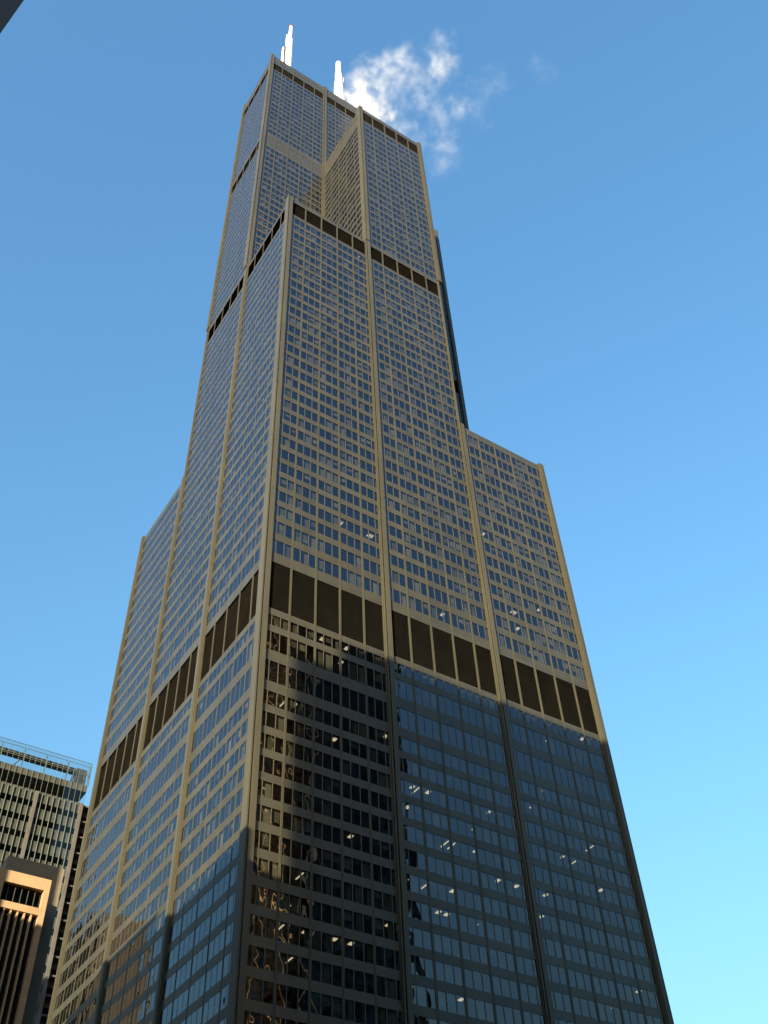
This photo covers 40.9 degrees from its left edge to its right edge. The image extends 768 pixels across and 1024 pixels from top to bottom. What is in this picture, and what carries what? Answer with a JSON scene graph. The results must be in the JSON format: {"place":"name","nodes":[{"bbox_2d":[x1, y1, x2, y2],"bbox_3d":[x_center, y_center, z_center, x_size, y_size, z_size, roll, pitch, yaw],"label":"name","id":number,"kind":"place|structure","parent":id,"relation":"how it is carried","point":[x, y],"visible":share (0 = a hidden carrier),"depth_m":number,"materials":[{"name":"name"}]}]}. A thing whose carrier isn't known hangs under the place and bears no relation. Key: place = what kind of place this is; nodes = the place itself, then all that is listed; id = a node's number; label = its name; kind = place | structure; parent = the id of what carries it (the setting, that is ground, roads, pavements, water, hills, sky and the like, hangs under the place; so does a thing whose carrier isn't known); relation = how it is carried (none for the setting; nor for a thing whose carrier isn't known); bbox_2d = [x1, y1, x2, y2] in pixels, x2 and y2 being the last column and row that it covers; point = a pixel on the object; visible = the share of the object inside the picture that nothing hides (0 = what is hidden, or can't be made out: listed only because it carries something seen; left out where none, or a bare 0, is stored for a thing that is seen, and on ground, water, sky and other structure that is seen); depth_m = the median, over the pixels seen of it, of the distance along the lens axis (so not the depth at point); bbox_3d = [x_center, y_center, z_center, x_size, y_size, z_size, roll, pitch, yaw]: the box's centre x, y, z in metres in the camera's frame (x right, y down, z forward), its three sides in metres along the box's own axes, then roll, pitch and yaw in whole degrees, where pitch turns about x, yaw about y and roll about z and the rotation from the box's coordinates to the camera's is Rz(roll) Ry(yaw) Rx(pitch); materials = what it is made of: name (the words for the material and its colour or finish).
{"place":"outdoors","nodes":[
{"label":"outdoors","id":0,"kind":"place"},
{"bbox_2d":[0,0,23,32],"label":"dark office building","id":1,"kind":"structure","parent":0,"point":[8,9],"depth_m":35.92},
{"bbox_2d":[0,855,64,1023],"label":"stone office building","id":2,"kind":"structure","parent":0,"point":[29,893],"depth_m":227.32,"materials":[{"name":"grey stone"}]},
{"bbox_2d":[0,884,41,1023],"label":"window","id":3,"kind":"structure","parent":2,"relation":"in","point":[11,890],"depth_m":223.49,"materials":[{"name":"black glass"}]},
{"bbox_2d":[0,0,767,1023],"label":"sky","id":4,"kind":"structure","parent":0,"point":[596,171],"materials":[{"name":"blue"}]},
{"bbox_3d":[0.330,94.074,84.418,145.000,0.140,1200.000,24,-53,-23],"label":"pavement","id":5,"kind":"structure","parent":0,"visible":0},
{"bbox_2d":[46,24,673,1023],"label":"office tower","id":6,"kind":"structure","parent":5,"relation":"on","point":[354,762],"depth_m":170.17,"materials":[{"name":"brown metal"}]},
{"bbox_2d":[244,1010,271,1023],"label":"window","id":7,"kind":"structure","parent":6,"relation":"in","point":[249,1017],"depth_m":113.76,"materials":[{"name":"black glass"}]},
{"bbox_2d":[245,977,273,1003],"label":"window","id":8,"kind":"structure","parent":6,"relation":"in","point":[257,990],"depth_m":116.09,"materials":[{"name":"black glass"}]},
{"bbox_2d":[247,945,274,970],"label":"window","id":9,"kind":"structure","parent":6,"relation":"in","point":[258,957],"depth_m":118.81,"materials":[{"name":"black glass"}]},
{"bbox_2d":[249,914,275,939],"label":"window","id":10,"kind":"structure","parent":6,"relation":"in","point":[259,926],"depth_m":121.51,"materials":[{"name":"black glass"}]},
{"bbox_2d":[251,885,276,909],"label":"window","id":11,"kind":"structure","parent":6,"relation":"in","point":[260,896],"depth_m":124.21,"materials":[{"name":"black glass"}]},
{"bbox_2d":[253,857,278,880],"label":"window","id":12,"kind":"structure","parent":6,"relation":"in","point":[261,867],"depth_m":126.91,"materials":[{"name":"black glass"}]},
{"bbox_2d":[254,830,279,853],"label":"window","id":13,"kind":"structure","parent":6,"relation":"in","point":[266,841],"depth_m":129.63,"materials":[{"name":"black glass"}]},
{"bbox_2d":[256,804,280,826],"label":"window","id":14,"kind":"structure","parent":6,"relation":"in","point":[271,816],"depth_m":132.32,"materials":[{"name":"black glass"}]},
{"bbox_2d":[257,779,281,801],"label":"window","id":15,"kind":"structure","parent":6,"relation":"in","point":[265,789],"depth_m":135.03,"materials":[{"name":"black glass"}]},
{"bbox_2d":[259,755,282,776],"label":"window","id":16,"kind":"structure","parent":6,"relation":"in","point":[267,765],"depth_m":137.72,"materials":[{"name":"black glass"}]},
{"bbox_2d":[260,732,283,753],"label":"window","id":17,"kind":"structure","parent":6,"relation":"in","point":[269,742],"depth_m":140.47,"materials":[{"name":"black glass"}]},
{"bbox_2d":[262,711,283,731],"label":"window","id":18,"kind":"structure","parent":6,"relation":"in","point":[274,721],"depth_m":143.14,"materials":[{"name":"black glass"}]},
{"bbox_2d":[263,689,284,709],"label":"window","id":19,"kind":"structure","parent":6,"relation":"in","point":[271,698],"depth_m":145.86,"materials":[{"name":"black glass"}]},
{"bbox_2d":[264,659,286,685],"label":"window","id":20,"kind":"structure","parent":6,"relation":"in","point":[275,672],"depth_m":149.43,"materials":[{"name":"black glass"}]},
{"bbox_2d":[266,630,287,654],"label":"window","id":21,"kind":"structure","parent":6,"relation":"in","point":[276,642],"depth_m":153.53,"materials":[{"name":"black glass"}]},
{"bbox_2d":[276,984,307,1011],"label":"window","id":22,"kind":"structure","parent":6,"relation":"in","point":[286,996],"depth_m":117.74,"materials":[{"name":"black glass"}]},
{"bbox_2d":[277,952,308,978],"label":"window","id":23,"kind":"structure","parent":6,"relation":"in","point":[287,964],"depth_m":120.45,"materials":[{"name":"black glass"}]},
{"bbox_2d":[278,921,308,947],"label":"window","id":24,"kind":"structure","parent":6,"relation":"in","point":[288,933],"depth_m":123.15,"materials":[{"name":"black glass"}]},
{"bbox_2d":[279,892,309,918],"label":"window","id":25,"kind":"structure","parent":6,"relation":"in","point":[291,904],"depth_m":125.89,"materials":[{"name":"black glass"}]},
{"bbox_2d":[281,864,309,889],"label":"window","id":26,"kind":"structure","parent":6,"relation":"in","point":[290,875],"depth_m":128.58,"materials":[{"name":"black glass"}]},
{"bbox_2d":[282,838,310,861],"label":"window","id":27,"kind":"structure","parent":6,"relation":"in","point":[290,848],"depth_m":131.29,"materials":[{"name":"black glass"}]},
{"bbox_2d":[283,812,310,835],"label":"window","id":28,"kind":"structure","parent":6,"relation":"in","point":[291,822],"depth_m":134.01,"materials":[{"name":"black glass"}]},
{"bbox_2d":[284,787,311,810],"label":"window","id":29,"kind":"structure","parent":6,"relation":"in","point":[291,797],"depth_m":136.69,"materials":[{"name":"black glass"}]},
{"bbox_2d":[285,763,311,786],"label":"window","id":30,"kind":"structure","parent":6,"relation":"in","point":[292,773],"depth_m":139.42,"materials":[{"name":"black glass"}]},
{"bbox_2d":[285,741,311,763],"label":"window","id":31,"kind":"structure","parent":6,"relation":"in","point":[293,750],"depth_m":142.10,"materials":[{"name":"black glass"}]},
{"bbox_2d":[286,719,312,740],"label":"window","id":32,"kind":"structure","parent":6,"relation":"in","point":[304,731],"depth_m":144.79,"materials":[{"name":"black glass"}]},
{"bbox_2d":[287,698,312,719],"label":"window","id":33,"kind":"structure","parent":6,"relation":"in","point":[294,706],"depth_m":147.50,"materials":[{"name":"black glass"}]},
{"bbox_2d":[288,667,312,695],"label":"window","id":34,"kind":"structure","parent":6,"relation":"in","point":[297,680],"depth_m":151.04,"materials":[{"name":"black glass"}]},
{"bbox_2d":[289,639,313,664],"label":"window","id":35,"kind":"structure","parent":6,"relation":"in","point":[300,651],"depth_m":155.19,"materials":[{"name":"black glass"}]},
{"bbox_2d":[311,992,341,1018],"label":"window","id":36,"kind":"structure","parent":6,"relation":"in","point":[326,1005],"depth_m":119.54,"materials":[{"name":"black glass"}]},
{"bbox_2d":[311,960,341,986],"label":"window","id":37,"kind":"structure","parent":6,"relation":"in","point":[322,972],"depth_m":122.26,"materials":[{"name":"black glass"}]},
{"bbox_2d":[312,901,340,926],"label":"window","id":38,"kind":"structure","parent":6,"relation":"in","point":[321,912],"depth_m":127.65,"materials":[{"name":"black glass"}]},
{"bbox_2d":[312,930,341,955],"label":"window","id":39,"kind":"structure","parent":6,"relation":"in","point":[324,942],"depth_m":124.97,"materials":[{"name":"black glass"}]},
{"bbox_2d":[313,873,340,897],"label":"window","id":40,"kind":"structure","parent":6,"relation":"in","point":[321,884],"depth_m":130.36,"materials":[{"name":"black glass"}]},
{"bbox_2d":[313,847,340,870],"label":"window","id":41,"kind":"structure","parent":6,"relation":"in","point":[321,857],"depth_m":133.06,"materials":[{"name":"black glass"}]},
{"bbox_2d":[313,821,340,844],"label":"window","id":42,"kind":"structure","parent":6,"relation":"in","point":[328,833],"depth_m":135.79,"materials":[{"name":"black glass"}]},
{"bbox_2d":[314,773,339,795],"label":"window","id":43,"kind":"structure","parent":6,"relation":"in","point":[321,782],"depth_m":141.16,"materials":[{"name":"black glass"}]},
{"bbox_2d":[314,750,339,772],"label":"window","id":44,"kind":"structure","parent":6,"relation":"in","point":[324,760],"depth_m":143.91,"materials":[{"name":"black glass"}]},
{"bbox_2d":[315,677,339,704],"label":"window","id":45,"kind":"structure","parent":6,"relation":"in","point":[325,690],"depth_m":152.89,"materials":[{"name":"black glass"}]},
{"bbox_2d":[314,797,340,819],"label":"window","id":46,"kind":"structure","parent":6,"relation":"in","point":[321,806],"depth_m":138.50,"materials":[{"name":"black glass"}]},
{"bbox_2d":[315,728,339,749],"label":"window","id":47,"kind":"structure","parent":6,"relation":"in","point":[321,737],"depth_m":146.61,"materials":[{"name":"black glass"}]},
{"bbox_2d":[316,648,339,674],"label":"window","id":48,"kind":"structure","parent":6,"relation":"in","point":[324,660],"depth_m":157.02,"materials":[{"name":"black glass"}]},
{"bbox_2d":[342,658,364,683],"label":"window","id":49,"kind":"structure","parent":6,"relation":"in","point":[350,670],"depth_m":158.79,"materials":[{"name":"black glass"}]},
{"bbox_2d":[342,687,365,714],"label":"window","id":50,"kind":"structure","parent":6,"relation":"in","point":[352,700],"depth_m":154.66,"materials":[{"name":"black glass"}]},
{"bbox_2d":[343,760,367,781],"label":"window","id":51,"kind":"structure","parent":6,"relation":"in","point":[351,769],"depth_m":145.71,"materials":[{"name":"black glass"}]},
{"bbox_2d":[343,806,368,828],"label":"window","id":52,"kind":"structure","parent":6,"relation":"in","point":[350,815],"depth_m":140.27,"materials":[{"name":"black glass"}]},
{"bbox_2d":[343,782,368,804],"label":"window","id":53,"kind":"structure","parent":6,"relation":"in","point":[352,792],"depth_m":143.00,"materials":[{"name":"black glass"}]},
{"bbox_2d":[343,830,369,853],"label":"window","id":54,"kind":"structure","parent":6,"relation":"in","point":[350,840],"depth_m":137.56,"materials":[{"name":"black glass"}]},
{"bbox_2d":[344,856,370,879],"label":"window","id":55,"kind":"structure","parent":6,"relation":"in","point":[360,868],"depth_m":134.86,"materials":[{"name":"black glass"}]},
{"bbox_2d":[344,882,371,906],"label":"window","id":56,"kind":"structure","parent":6,"relation":"in","point":[354,893],"depth_m":132.16,"materials":[{"name":"black glass"}]},
{"bbox_2d":[344,938,372,963],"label":"window","id":57,"kind":"structure","parent":6,"relation":"in","point":[355,950],"depth_m":126.72,"materials":[{"name":"black glass"}]},
{"bbox_2d":[344,909,372,934],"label":"window","id":58,"kind":"structure","parent":6,"relation":"in","point":[352,920],"depth_m":129.44,"materials":[{"name":"black glass"}]},
{"bbox_2d":[52,70,664,1023],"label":"window","id":59,"kind":"structure","parent":6,"relation":"in","point":[531,994],"depth_m":184.65,"materials":[{"name":"blue glass"}]},
{"bbox_2d":[345,968,373,994],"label":"window","id":60,"kind":"structure","parent":6,"relation":"in","point":[354,980],"depth_m":124.06,"materials":[{"name":"black glass"}]},
{"bbox_2d":[345,999,374,1023],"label":"window","id":61,"kind":"structure","parent":6,"relation":"in","point":[357,1012],"depth_m":121.36,"materials":[{"name":"black glass"}]},
{"bbox_2d":[367,668,385,691],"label":"window","id":62,"kind":"structure","parent":6,"relation":"in","point":[375,679],"depth_m":160.43,"materials":[{"name":"black glass"}]},
{"bbox_2d":[368,696,387,722],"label":"window","id":63,"kind":"structure","parent":6,"relation":"in","point":[377,709],"depth_m":156.33,"materials":[{"name":"black glass"}]},
{"bbox_2d":[371,791,391,811],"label":"window","id":64,"kind":"structure","parent":6,"relation":"in","point":[379,801],"depth_m":144.65,"materials":[{"name":"black glass"}]},
{"bbox_2d":[371,814,392,835],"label":"window","id":65,"kind":"structure","parent":6,"relation":"in","point":[379,824],"depth_m":141.96,"materials":[{"name":"black glass"}]},
{"bbox_2d":[372,839,394,860],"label":"window","id":66,"kind":"structure","parent":6,"relation":"in","point":[379,848],"depth_m":139.21,"materials":[{"name":"black glass"}]},
{"bbox_2d":[373,864,395,886],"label":"window","id":67,"kind":"structure","parent":6,"relation":"in","point":[381,874],"depth_m":136.52,"materials":[{"name":"black glass"}]},
{"bbox_2d":[374,890,396,913],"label":"window","id":68,"kind":"structure","parent":6,"relation":"in","point":[387,902],"depth_m":133.83,"materials":[{"name":"black glass"}]},
{"bbox_2d":[375,918,398,941],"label":"window","id":69,"kind":"structure","parent":6,"relation":"in","point":[383,928],"depth_m":131.11,"materials":[{"name":"black glass"}]},
{"bbox_2d":[376,946,399,970],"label":"window","id":70,"kind":"structure","parent":6,"relation":"in","point":[388,958],"depth_m":128.40,"materials":[{"name":"black glass"}]},
{"bbox_2d":[376,976,400,1000],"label":"window","id":71,"kind":"structure","parent":6,"relation":"in","point":[386,987],"depth_m":125.71,"materials":[{"name":"black glass"}]},
{"bbox_2d":[377,1007,402,1023],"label":"window","id":72,"kind":"structure","parent":6,"relation":"in","point":[385,1016],"depth_m":123.21,"materials":[{"name":"black glass"}]},
{"bbox_2d":[395,678,413,701],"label":"window","id":73,"kind":"structure","parent":6,"relation":"in","point":[404,690],"depth_m":162.52,"materials":[{"name":"blue glass"}]},
{"bbox_2d":[397,707,415,732],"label":"window","id":74,"kind":"structure","parent":6,"relation":"in","point":[406,719],"depth_m":158.40,"materials":[{"name":"blue glass"}]},
{"bbox_2d":[405,849,425,869],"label":"window","id":75,"kind":"structure","parent":6,"relation":"in","point":[412,858],"depth_m":141.30,"materials":[{"name":"blue glass"}]},
{"bbox_2d":[406,874,427,895],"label":"window","id":76,"kind":"structure","parent":6,"relation":"in","point":[416,884],"depth_m":138.60,"materials":[{"name":"blue glass"}]},
{"bbox_2d":[408,900,429,921],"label":"window","id":77,"kind":"structure","parent":6,"relation":"in","point":[416,910],"depth_m":135.89,"materials":[{"name":"blue glass"}]},
{"bbox_2d":[409,927,431,949],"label":"window","id":78,"kind":"structure","parent":6,"relation":"in","point":[419,938],"depth_m":133.19,"materials":[{"name":"blue glass"}]},
{"bbox_2d":[411,955,433,978],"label":"window","id":79,"kind":"structure","parent":6,"relation":"in","point":[420,966],"depth_m":130.47,"materials":[{"name":"blue glass"}]},
{"bbox_2d":[412,984,435,1008],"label":"window","id":80,"kind":"structure","parent":6,"relation":"in","point":[423,996],"depth_m":127.76,"materials":[{"name":"blue glass"}]},
{"bbox_2d":[415,686,437,710],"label":"window","id":81,"kind":"structure","parent":6,"relation":"in","point":[428,699],"depth_m":164.15,"materials":[{"name":"blue glass"}]},
{"bbox_2d":[417,714,440,740],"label":"window","id":82,"kind":"structure","parent":6,"relation":"in","point":[427,727],"depth_m":160.04,"materials":[{"name":"blue glass"}]},
{"bbox_2d":[430,881,455,903],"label":"window","id":83,"kind":"structure","parent":6,"relation":"in","point":[437,890],"depth_m":140.23,"materials":[{"name":"blue glass"}]},
{"bbox_2d":[431,906,457,929],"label":"window","id":84,"kind":"structure","parent":6,"relation":"in","point":[445,918],"depth_m":137.52,"materials":[{"name":"blue glass"}]},
{"bbox_2d":[433,933,460,957],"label":"window","id":85,"kind":"structure","parent":6,"relation":"in","point":[443,944],"depth_m":134.83,"materials":[{"name":"blue glass"}]},
{"bbox_2d":[436,961,462,985],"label":"window","id":86,"kind":"structure","parent":6,"relation":"in","point":[448,973],"depth_m":132.13,"materials":[{"name":"blue glass"}]},
{"bbox_2d":[439,695,460,719],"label":"window","id":87,"kind":"structure","parent":6,"relation":"in","point":[449,707],"depth_m":165.92,"materials":[{"name":"blue glass"}]},
{"bbox_2d":[438,991,465,1015],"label":"window","id":88,"kind":"structure","parent":6,"relation":"in","point":[448,1002],"depth_m":129.41,"materials":[{"name":"blue glass"}]},
{"bbox_2d":[441,723,464,749],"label":"window","id":89,"kind":"structure","parent":6,"relation":"in","point":[452,736],"depth_m":161.84,"materials":[{"name":"blue glass"}]},
{"bbox_2d":[461,703,483,727],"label":"window","id":90,"kind":"structure","parent":6,"relation":"in","point":[471,715],"depth_m":167.76,"materials":[{"name":"blue glass"}]},
{"bbox_2d":[459,914,485,937],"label":"window","id":91,"kind":"structure","parent":6,"relation":"in","point":[470,925],"depth_m":139.33,"materials":[{"name":"blue glass"}]},
{"bbox_2d":[462,941,488,964],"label":"window","id":92,"kind":"structure","parent":6,"relation":"in","point":[477,953],"depth_m":136.62,"materials":[{"name":"blue glass"}]},
{"bbox_2d":[465,732,487,757],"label":"window","id":93,"kind":"structure","parent":6,"relation":"in","point":[475,744],"depth_m":163.59,"materials":[{"name":"blue glass"}]},
{"bbox_2d":[464,969,491,992],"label":"window","id":94,"kind":"structure","parent":6,"relation":"in","point":[474,980],"depth_m":133.91,"materials":[{"name":"blue glass"}]},
{"bbox_2d":[467,997,494,1022],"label":"window","id":95,"kind":"structure","parent":6,"relation":"in","point":[478,1009],"depth_m":131.19,"materials":[{"name":"blue glass"}]},
{"bbox_2d":[484,712,502,734],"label":"window","id":96,"kind":"structure","parent":6,"relation":"in","point":[493,723],"depth_m":169.40,"materials":[{"name":"blue glass"}]},
{"bbox_2d":[488,740,506,764],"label":"window","id":97,"kind":"structure","parent":6,"relation":"in","point":[497,752],"depth_m":165.28,"materials":[{"name":"blue glass"}]},
{"bbox_2d":[492,976,518,999],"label":"window","id":98,"kind":"structure","parent":6,"relation":"in","point":[503,987],"depth_m":135.69,"materials":[{"name":"blue glass"}]},
{"bbox_2d":[496,1004,522,1023],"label":"window","id":99,"kind":"structure","parent":6,"relation":"in","point":[505,1015],"depth_m":133.06,"materials":[{"name":"blue glass"}]},
{"bbox_2d":[510,722,527,744],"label":"window","id":100,"kind":"structure","parent":6,"relation":"in","point":[518,732],"depth_m":171.44,"materials":[{"name":"blue glass"}]},
{"bbox_2d":[514,750,532,773],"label":"window","id":101,"kind":"structure","parent":6,"relation":"in","point":[523,761],"depth_m":167.35,"materials":[{"name":"blue glass"}]},
{"bbox_2d":[527,728,548,751],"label":"window","id":102,"kind":"structure","parent":6,"relation":"in","point":[537,740],"depth_m":173.12,"materials":[{"name":"blue glass"}]},
{"bbox_2d":[532,756,554,781],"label":"window","id":103,"kind":"structure","parent":6,"relation":"in","point":[543,769],"depth_m":168.99,"materials":[{"name":"blue glass"}]},
{"bbox_2d":[548,736,569,759],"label":"window","id":104,"kind":"structure","parent":6,"relation":"in","point":[559,748],"depth_m":174.91,"materials":[{"name":"blue glass"}]},
{"bbox_2d":[553,764,575,789],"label":"window","id":105,"kind":"structure","parent":6,"relation":"in","point":[565,777],"depth_m":170.82,"materials":[{"name":"blue glass"}]},
{"bbox_2d":[575,772,596,796],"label":"window","id":106,"kind":"structure","parent":6,"relation":"in","point":[585,784],"depth_m":172.58,"materials":[{"name":"blue glass"}]},
{"bbox_2d":[595,779,614,803],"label":"window","id":107,"kind":"structure","parent":6,"relation":"in","point":[604,789],"depth_m":174.25,"materials":[{"name":"blue glass"}]},
{"label":"ground","id":108,"kind":"structure","parent":0,"visible":0},
{"bbox_2d":[0,736,92,1023],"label":"glass office tower","id":109,"kind":"structure","parent":108,"relation":"on","point":[43,817],"depth_m":333.28,"materials":[{"name":"concrete"}]}
]}

